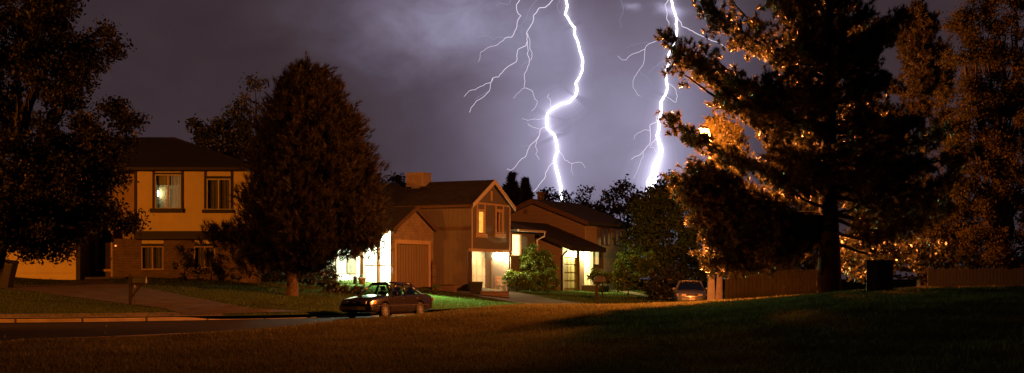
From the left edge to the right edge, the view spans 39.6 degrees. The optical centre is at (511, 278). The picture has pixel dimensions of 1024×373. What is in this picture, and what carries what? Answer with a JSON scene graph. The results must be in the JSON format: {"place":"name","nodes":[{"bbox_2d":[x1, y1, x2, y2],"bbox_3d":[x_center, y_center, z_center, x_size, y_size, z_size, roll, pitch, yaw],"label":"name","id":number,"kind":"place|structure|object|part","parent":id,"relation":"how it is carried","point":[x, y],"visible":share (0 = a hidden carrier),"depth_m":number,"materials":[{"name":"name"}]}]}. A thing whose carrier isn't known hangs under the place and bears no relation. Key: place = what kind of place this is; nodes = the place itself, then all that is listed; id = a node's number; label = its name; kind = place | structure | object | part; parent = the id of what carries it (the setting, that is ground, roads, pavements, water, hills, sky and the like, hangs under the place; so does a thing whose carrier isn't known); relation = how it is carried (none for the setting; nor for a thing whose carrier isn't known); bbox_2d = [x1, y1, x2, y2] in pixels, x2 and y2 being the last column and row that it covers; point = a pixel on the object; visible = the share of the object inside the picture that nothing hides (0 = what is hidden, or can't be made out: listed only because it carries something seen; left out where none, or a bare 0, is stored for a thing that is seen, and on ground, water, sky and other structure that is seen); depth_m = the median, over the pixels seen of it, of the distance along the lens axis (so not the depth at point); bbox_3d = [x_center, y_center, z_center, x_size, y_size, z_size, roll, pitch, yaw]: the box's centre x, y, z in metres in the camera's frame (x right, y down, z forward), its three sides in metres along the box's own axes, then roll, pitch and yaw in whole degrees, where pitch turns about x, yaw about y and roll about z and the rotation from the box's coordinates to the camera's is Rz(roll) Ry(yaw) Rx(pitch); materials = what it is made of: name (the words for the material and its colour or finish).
{"place":"outdoors","nodes":[
{"label":"outdoors","id":0,"kind":"place"},
{"bbox_2d":[0,312,225,317],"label":"pavement","id":1,"kind":"structure","parent":0,"point":[91,315],"depth_m":54.10,"materials":[{"name":"grey concrete"}]},
{"bbox_2d":[7,279,293,314],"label":"driveway","id":2,"kind":"structure","parent":0,"point":[101,290],"depth_m":60.00,"materials":[{"name":"concrete"}]},
{"bbox_2d":[0,314,406,340],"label":"street","id":3,"kind":"structure","parent":0,"point":[13,331],"depth_m":45.88,"materials":[{"name":"grey asphalt"}]},
{"bbox_2d":[0,330,238,341],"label":"kerb","id":4,"kind":"structure","parent":3,"relation":"on","point":[113,336],"depth_m":36.99,"materials":[{"name":"grey concrete"}]},
{"bbox_2d":[0,313,413,322],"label":"kerb","id":5,"kind":"structure","parent":3,"relation":"on","point":[99,319],"depth_m":53.77,"materials":[{"name":"grey concrete"}]},
{"bbox_2d":[339,281,432,317],"bbox_3d":[-5.153,0.868,58.595,2.000,1.483,4.852,0,0,29],"label":"parked car","id":6,"kind":"object","parent":3,"relation":"on","point":[382,303],"visible":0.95,"depth_m":57.83,"materials":[{"name":"paint"}]},
{"bbox_2d":[672,280,706,301],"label":"parked car","id":7,"kind":"object","parent":3,"relation":"on","point":[688,291],"visible":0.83,"depth_m":78.25,"materials":[{"name":"silver paint"}]},
{"bbox_2d":[0,275,915,318],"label":"front gardens","id":8,"kind":"object","parent":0,"point":[848,286],"visible":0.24,"depth_m":65.86,"materials":[{"name":"green plant"}]},
{"bbox_2d":[0,0,154,284],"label":"maple tree","id":9,"kind":"object","parent":8,"relation":"on","point":[35,213],"visible":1,"depth_m":49.40,"materials":[{"name":"green plant"}]},
{"bbox_2d":[0,259,18,287],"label":"trunk","id":10,"kind":"object","parent":9,"relation":"attached to","point":[9,273],"visible":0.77,"depth_m":62.19,"materials":[{"name":"wood"}]},
{"bbox_2d":[6,132,262,282],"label":"two storey house","id":11,"kind":"structure","parent":8,"relation":"on","point":[181,189],"depth_m":72.22,"materials":[{"name":"paint"}]},
{"bbox_2d":[6,243,75,279],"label":"garage door","id":12,"kind":"structure","parent":11,"relation":"in","point":[62,271],"depth_m":70.88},
{"bbox_2d":[95,228,112,276],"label":"entry door","id":13,"kind":"structure","parent":11,"relation":"in","point":[104,244],"depth_m":72.63,"materials":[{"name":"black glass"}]},
{"bbox_2d":[141,246,163,269],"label":"window","id":14,"kind":"structure","parent":11,"relation":"in","point":[152,257],"depth_m":72.49,"materials":[{"name":"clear glass"}]},
{"bbox_2d":[155,175,180,207],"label":"window","id":15,"kind":"structure","parent":11,"relation":"in","point":[174,181],"depth_m":72.19,"materials":[{"name":"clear glass"}]},
{"bbox_2d":[194,246,214,267],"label":"window","id":16,"kind":"structure","parent":11,"relation":"in","point":[205,256],"depth_m":72.49,"materials":[{"name":"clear glass"}]},
{"bbox_2d":[207,179,230,208],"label":"window","id":17,"kind":"structure","parent":11,"relation":"in","point":[217,189],"depth_m":72.19,"materials":[{"name":"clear glass"}]},
{"bbox_2d":[129,275,146,305],"bbox_3d":[-15.043,0.626,57.200,0.720,1.558,0.233,0,0,0],"label":"mailbox","id":18,"kind":"object","parent":8,"relation":"on","point":[140,281],"visible":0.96,"depth_m":57.14,"materials":[{"name":"brown wood"}]},
{"bbox_2d":[169,244,211,279],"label":"shrub","id":19,"kind":"object","parent":8,"relation":"on","point":[186,257],"visible":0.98,"depth_m":70.53,"materials":[{"name":"green plant"}]},
{"bbox_2d":[178,105,255,160],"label":"leafy tree","id":20,"kind":"object","parent":8,"relation":"on","point":[205,137],"visible":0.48,"depth_m":83.60,"materials":[{"name":"green plant"}]},
{"bbox_2d":[217,72,269,162],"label":"ash tree","id":21,"kind":"object","parent":8,"relation":"on","point":[243,99],"visible":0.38,"depth_m":84.88,"materials":[{"name":"green plant"}]},
{"bbox_2d":[260,267,286,281],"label":"shrub","id":22,"kind":"object","parent":8,"relation":"on","point":[267,277],"visible":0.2,"depth_m":73.75,"materials":[{"name":"green plant"}]},
{"bbox_2d":[190,50,399,295],"bbox_3d":[-9.841,-4.736,65.968,9.704,12.062,7.868,0,0,0],"label":"pine tree","id":23,"kind":"object","parent":8,"relation":"on","point":[312,200],"visible":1,"depth_m":64.20,"materials":[{"name":"green plant"}]},
{"bbox_2d":[283,264,339,285],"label":"shrub","id":24,"kind":"object","parent":8,"relation":"on","point":[307,280],"visible":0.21,"depth_m":73.84,"materials":[{"name":"green plant"}]},
{"bbox_2d":[315,266,341,294],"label":"shrub","id":25,"kind":"object","parent":8,"relation":"on","point":[327,284],"visible":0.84,"depth_m":68.42,"materials":[{"name":"green plant"}]},
{"bbox_2d":[322,283,364,293],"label":"shrub","id":26,"kind":"object","parent":8,"relation":"on","point":[353,289],"visible":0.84,"depth_m":70.30,"materials":[{"name":"green plant"}]},
{"bbox_2d":[353,276,356,283],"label":"bollard","id":27,"kind":"object","parent":8,"relation":"on","point":[354,279],"visible":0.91,"depth_m":77.58,"materials":[{"name":"wood"}]},
{"bbox_2d":[358,274,365,284],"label":"flower pot","id":28,"kind":"object","parent":8,"relation":"on","point":[361,278],"visible":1,"depth_m":77.64,"materials":[{"name":"ceramic"}]},
{"bbox_2d":[375,170,388,183],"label":"leafy tree","id":29,"kind":"object","parent":8,"relation":"on","point":[381,180],"visible":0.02,"depth_m":117.94,"materials":[{"name":"green plant"}]},
{"bbox_2d":[0,276,788,317],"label":"garden grass","id":30,"kind":"structure","parent":8,"relation":"on","point":[276,296],"depth_m":65.15,"materials":[{"name":"green plant"}]},
{"bbox_2d":[383,171,405,182],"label":"leafy tree","id":31,"kind":"object","parent":8,"relation":"on","point":[397,178],"visible":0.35,"depth_m":117.89,"materials":[{"name":"green plant"}]},
{"bbox_2d":[321,179,545,314],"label":"brown gabled house","id":32,"kind":"structure","parent":8,"relation":"on","point":[462,233],"depth_m":80.76,"materials":[{"name":"brown wood"}]},
{"bbox_2d":[340,275,350,280],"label":"plastic chair","id":33,"kind":"object","parent":32,"relation":"on","point":[345,277],"visible":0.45,"depth_m":79.92,"materials":[{"name":"white plastic"}]},
{"bbox_2d":[347,254,356,273],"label":"porch window","id":34,"kind":"structure","parent":32,"relation":"in","point":[352,265],"depth_m":80.49,"materials":[{"name":"glass"}]},
{"bbox_2d":[396,244,426,313],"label":"garage door","id":35,"kind":"structure","parent":32,"relation":"in","point":[411,258],"depth_m":79.20,"materials":[{"name":"brown wood"}]},
{"bbox_2d":[406,172,431,188],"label":"swamp cooler","id":36,"kind":"object","parent":32,"relation":"on","point":[417,179],"visible":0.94,"depth_m":83.56,"materials":[{"name":"grey metal"}]},
{"bbox_2d":[472,257,484,287],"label":"entry door","id":37,"kind":"structure","parent":32,"relation":"in","point":[478,264],"depth_m":84.05,"materials":[{"name":"beige wood"}]},
{"bbox_2d":[478,211,484,232],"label":"window","id":38,"kind":"structure","parent":32,"relation":"in","point":[481,213],"depth_m":81.22,"materials":[{"name":"yellow glass"}]},
{"bbox_2d":[497,211,502,232],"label":"window","id":39,"kind":"structure","parent":32,"relation":"in","point":[500,213],"depth_m":83.33,"materials":[{"name":"brown glass"}]},
{"bbox_2d":[512,234,520,255],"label":"window","id":40,"kind":"structure","parent":32,"relation":"in","point":[515,237],"depth_m":85.10,"materials":[{"name":"yellow glass"}]},
{"bbox_2d":[431,261,436,283],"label":"stone pillar","id":41,"kind":"structure","parent":8,"relation":"on","point":[433,263],"depth_m":80.74,"materials":[{"name":"stone"}]},
{"bbox_2d":[433,284,438,293],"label":"weed","id":42,"kind":"object","parent":8,"relation":"on","point":[435,286],"visible":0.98,"depth_m":76.44,"materials":[{"name":"green plant"}]},
{"bbox_2d":[432,284,456,291],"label":"garden wall","id":43,"kind":"structure","parent":8,"relation":"on","point":[448,287],"depth_m":78.69,"materials":[{"name":"brick"}]},
{"bbox_2d":[468,282,482,293],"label":"trash bin","id":44,"kind":"object","parent":8,"relation":"on","point":[475,287],"visible":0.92,"depth_m":78.88,"materials":[{"name":"plastic"}]},
{"bbox_2d":[480,291,508,296],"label":"garden wall","id":45,"kind":"structure","parent":8,"relation":"on","point":[499,293],"depth_m":78.17,"materials":[{"name":"brick"}]},
{"bbox_2d":[501,171,525,205],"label":"spruce tree","id":46,"kind":"object","parent":8,"relation":"on","point":[511,188],"visible":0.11,"depth_m":117.66,"materials":[{"name":"green plant"}]},
{"bbox_2d":[520,176,534,202],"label":"spruce tree","id":47,"kind":"object","parent":8,"relation":"on","point":[525,184],"visible":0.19,"depth_m":120.72,"materials":[{"name":"green plant"}]},
{"bbox_2d":[500,267,560,291],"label":"hedge","id":48,"kind":"object","parent":8,"relation":"on","point":[522,281],"visible":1,"depth_m":83.30,"materials":[{"name":"green plant"}]},
{"bbox_2d":[519,242,558,291],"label":"shrub","id":49,"kind":"object","parent":8,"relation":"on","point":[537,260],"visible":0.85,"depth_m":85.10,"materials":[{"name":"green plant"}]},
{"bbox_2d":[533,186,575,203],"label":"leafy tree","id":50,"kind":"object","parent":8,"relation":"on","point":[548,196],"visible":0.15,"depth_m":118.10,"materials":[{"name":"green plant"}]},
{"bbox_2d":[511,192,631,304],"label":"tan gable house","id":51,"kind":"structure","parent":8,"relation":"on","point":[577,241],"depth_m":94.43,"materials":[{"name":"brown wood"}]},
{"bbox_2d":[564,257,577,290],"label":"door","id":52,"kind":"structure","parent":51,"relation":"in","point":[570,263],"depth_m":90.83,"materials":[{"name":"beige glass"}]},
{"bbox_2d":[600,227,609,245],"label":"window","id":53,"kind":"structure","parent":51,"relation":"in","point":[603,231],"depth_m":97.28,"materials":[{"name":"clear glass"}]},
{"bbox_2d":[613,227,621,245],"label":"window","id":54,"kind":"structure","parent":51,"relation":"in","point":[615,230],"depth_m":99.03,"materials":[{"name":"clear glass"}]},
{"bbox_2d":[558,183,605,212],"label":"leafy tree","id":55,"kind":"object","parent":8,"relation":"on","point":[581,201],"visible":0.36,"depth_m":117.75,"materials":[{"name":"green plant"}]},
{"bbox_2d":[594,276,605,300],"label":"mailbox","id":56,"kind":"object","parent":8,"relation":"on","point":[598,280],"visible":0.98,"depth_m":79.23,"materials":[{"name":"brown wood"}]},
{"bbox_2d":[586,267,617,295],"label":"shrub","id":57,"kind":"object","parent":8,"relation":"on","point":[610,279],"visible":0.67,"depth_m":83.95,"materials":[{"name":"green plant"}]},
{"bbox_2d":[594,174,647,267],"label":"leafy tree","id":58,"kind":"object","parent":8,"relation":"on","point":[617,208],"visible":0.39,"depth_m":117.67,"materials":[{"name":"green plant"}]},
{"bbox_2d":[611,250,660,295],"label":"shrub","id":59,"kind":"object","parent":8,"relation":"on","point":[623,276],"visible":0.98,"depth_m":85.64,"materials":[{"name":"green plant"}]},
{"bbox_2d":[612,169,706,283],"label":"leafy tree","id":60,"kind":"object","parent":8,"relation":"on","point":[646,206],"visible":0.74,"depth_m":89.49,"materials":[{"name":"green plant"}]},
{"bbox_2d":[630,175,689,277],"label":"leafy tree","id":61,"kind":"object","parent":8,"relation":"on","point":[654,184],"visible":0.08,"depth_m":117.88,"materials":[{"name":"green plant"}]},
{"bbox_2d":[638,262,688,300],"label":"shrub","id":62,"kind":"object","parent":8,"relation":"on","point":[655,288],"visible":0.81,"depth_m":81.58,"materials":[{"name":"green plant"}]},
{"bbox_2d":[19,279,916,318],"bbox_3d":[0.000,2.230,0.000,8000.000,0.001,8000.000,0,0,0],"label":"ground","id":63,"kind":"structure","parent":0,"point":[315,315],"depth_m":83.25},
{"bbox_2d":[630,225,1022,284],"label":"woods","id":64,"kind":"object","parent":63,"relation":"on","point":[897,283],"visible":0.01,"depth_m":158.92,"materials":[{"name":"green plant"}]},
{"bbox_2d":[426,287,585,304],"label":"driveway","id":65,"kind":"structure","parent":0,"point":[519,297],"depth_m":77.76,"materials":[{"name":"concrete"}]},
{"bbox_2d":[495,276,506,290],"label":"plastic chair","id":66,"kind":"object","parent":65,"relation":"on","point":[498,279],"visible":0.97,"depth_m":81.36,"materials":[{"name":"orange plastic"}]},
{"bbox_2d":[0,285,1023,372],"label":"park lawn","id":67,"kind":"structure","parent":0,"point":[836,350],"depth_m":29.54,"materials":[{"name":"green plant"}]},
{"bbox_2d":[699,126,714,300],"bbox_3d":[7.730,-2.277,56.499,0.340,7.495,1.438,0,0,27],"label":"street lamp","id":68,"kind":"object","parent":67,"relation":"on","point":[711,289],"visible":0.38,"depth_m":56.87,"materials":[{"name":"brown metal"}]},
{"bbox_2d":[703,242,714,255],"bbox_3d":[7.890,-1.281,56.810,0.540,0.780,0.040,0,0,0],"label":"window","id":69,"kind":"structure","parent":68,"relation":"attached to","point":[705,250],"depth_m":56.79,"materials":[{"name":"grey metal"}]},
{"bbox_2d":[702,113,759,299],"bbox_3d":[9.691,-3.134,61.851,3.296,8.534,2.491,0,0,0],"label":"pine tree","id":70,"kind":"object","parent":67,"relation":"on","point":[718,126],"visible":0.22,"depth_m":61.54,"materials":[{"name":"plant"}]},
{"bbox_2d":[725,268,816,299],"bbox_3d":[9.990,0.481,54.379,3.656,1.783,0.160,0,0,9],"label":"wood fence","id":71,"kind":"object","parent":67,"relation":"on","point":[792,278],"visible":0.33,"depth_m":54.31,"materials":[{"name":"brown wood"}]},
{"bbox_2d":[653,0,977,293],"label":"pine tree","id":72,"kind":"object","parent":67,"relation":"on","point":[748,228],"visible":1,"depth_m":51.40,"materials":[{"name":"green plant"}]},
{"bbox_2d":[754,140,916,290],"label":"locust tree","id":73,"kind":"object","parent":67,"relation":"on","point":[812,263],"visible":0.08,"depth_m":68.75,"materials":[{"name":"plant"}]},
{"bbox_2d":[861,260,894,292],"bbox_3d":[11.640,0.066,45.000,0.820,1.303,0.780,0,0,-32],"label":"utility cabinet","id":74,"kind":"object","parent":67,"relation":"on","point":[879,274],"visible":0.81,"depth_m":44.78,"materials":[{"name":"grey metal"}]},
{"bbox_3d":[11.802,-0.049,44.724,0.540,0.833,0.057,0,0,-32],"label":"door","id":75,"kind":"part","parent":74,"relation":"part of","materials":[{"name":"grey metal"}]},
{"bbox_2d":[839,234,946,288],"bbox_3d":[15.877,-0.551,59.944,5.014,3.382,2.169,0,0,0],"label":"shrub","id":76,"kind":"object","parent":67,"relation":"on","point":[917,261],"visible":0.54,"depth_m":59.73,"materials":[{"name":"green plant"}]},
{"bbox_2d":[844,0,999,286],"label":"pine tree","id":77,"kind":"object","parent":67,"relation":"on","point":[919,53],"visible":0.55,"depth_m":63.38,"materials":[{"name":"green plant"}]},
{"bbox_2d":[922,0,1023,283],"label":"cottonwood tree","id":78,"kind":"object","parent":67,"relation":"on","point":[995,201],"visible":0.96,"depth_m":60.60,"materials":[{"name":"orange plant"}]},
{"bbox_2d":[927,267,1023,286],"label":"wood fence","id":79,"kind":"object","parent":67,"relation":"on","point":[981,277],"visible":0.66,"depth_m":58.13,"materials":[{"name":"brown wood"}]},
{"bbox_2d":[0,0,1023,278],"label":"sky","id":80,"kind":"structure","parent":0,"point":[413,65],"materials":[{"name":"purple"}]},
{"bbox_2d":[466,0,588,199],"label":"lightning bolt","id":81,"kind":"object","parent":80,"relation":"in","point":[552,133],"visible":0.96,"depth_m":1299.70,"materials":[{"name":"white"}]},
{"bbox_2d":[618,0,722,186],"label":"lightning bolt","id":82,"kind":"object","parent":80,"relation":"in","point":[655,166],"visible":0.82,"depth_m":1299.40,"materials":[{"name":"white"}]},
{"bbox_2d":[611,290,647,296],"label":"garden path","id":83,"kind":"structure","parent":0,"point":[631,292],"depth_m":91.08,"materials":[{"name":"grey concrete"}]}
]}

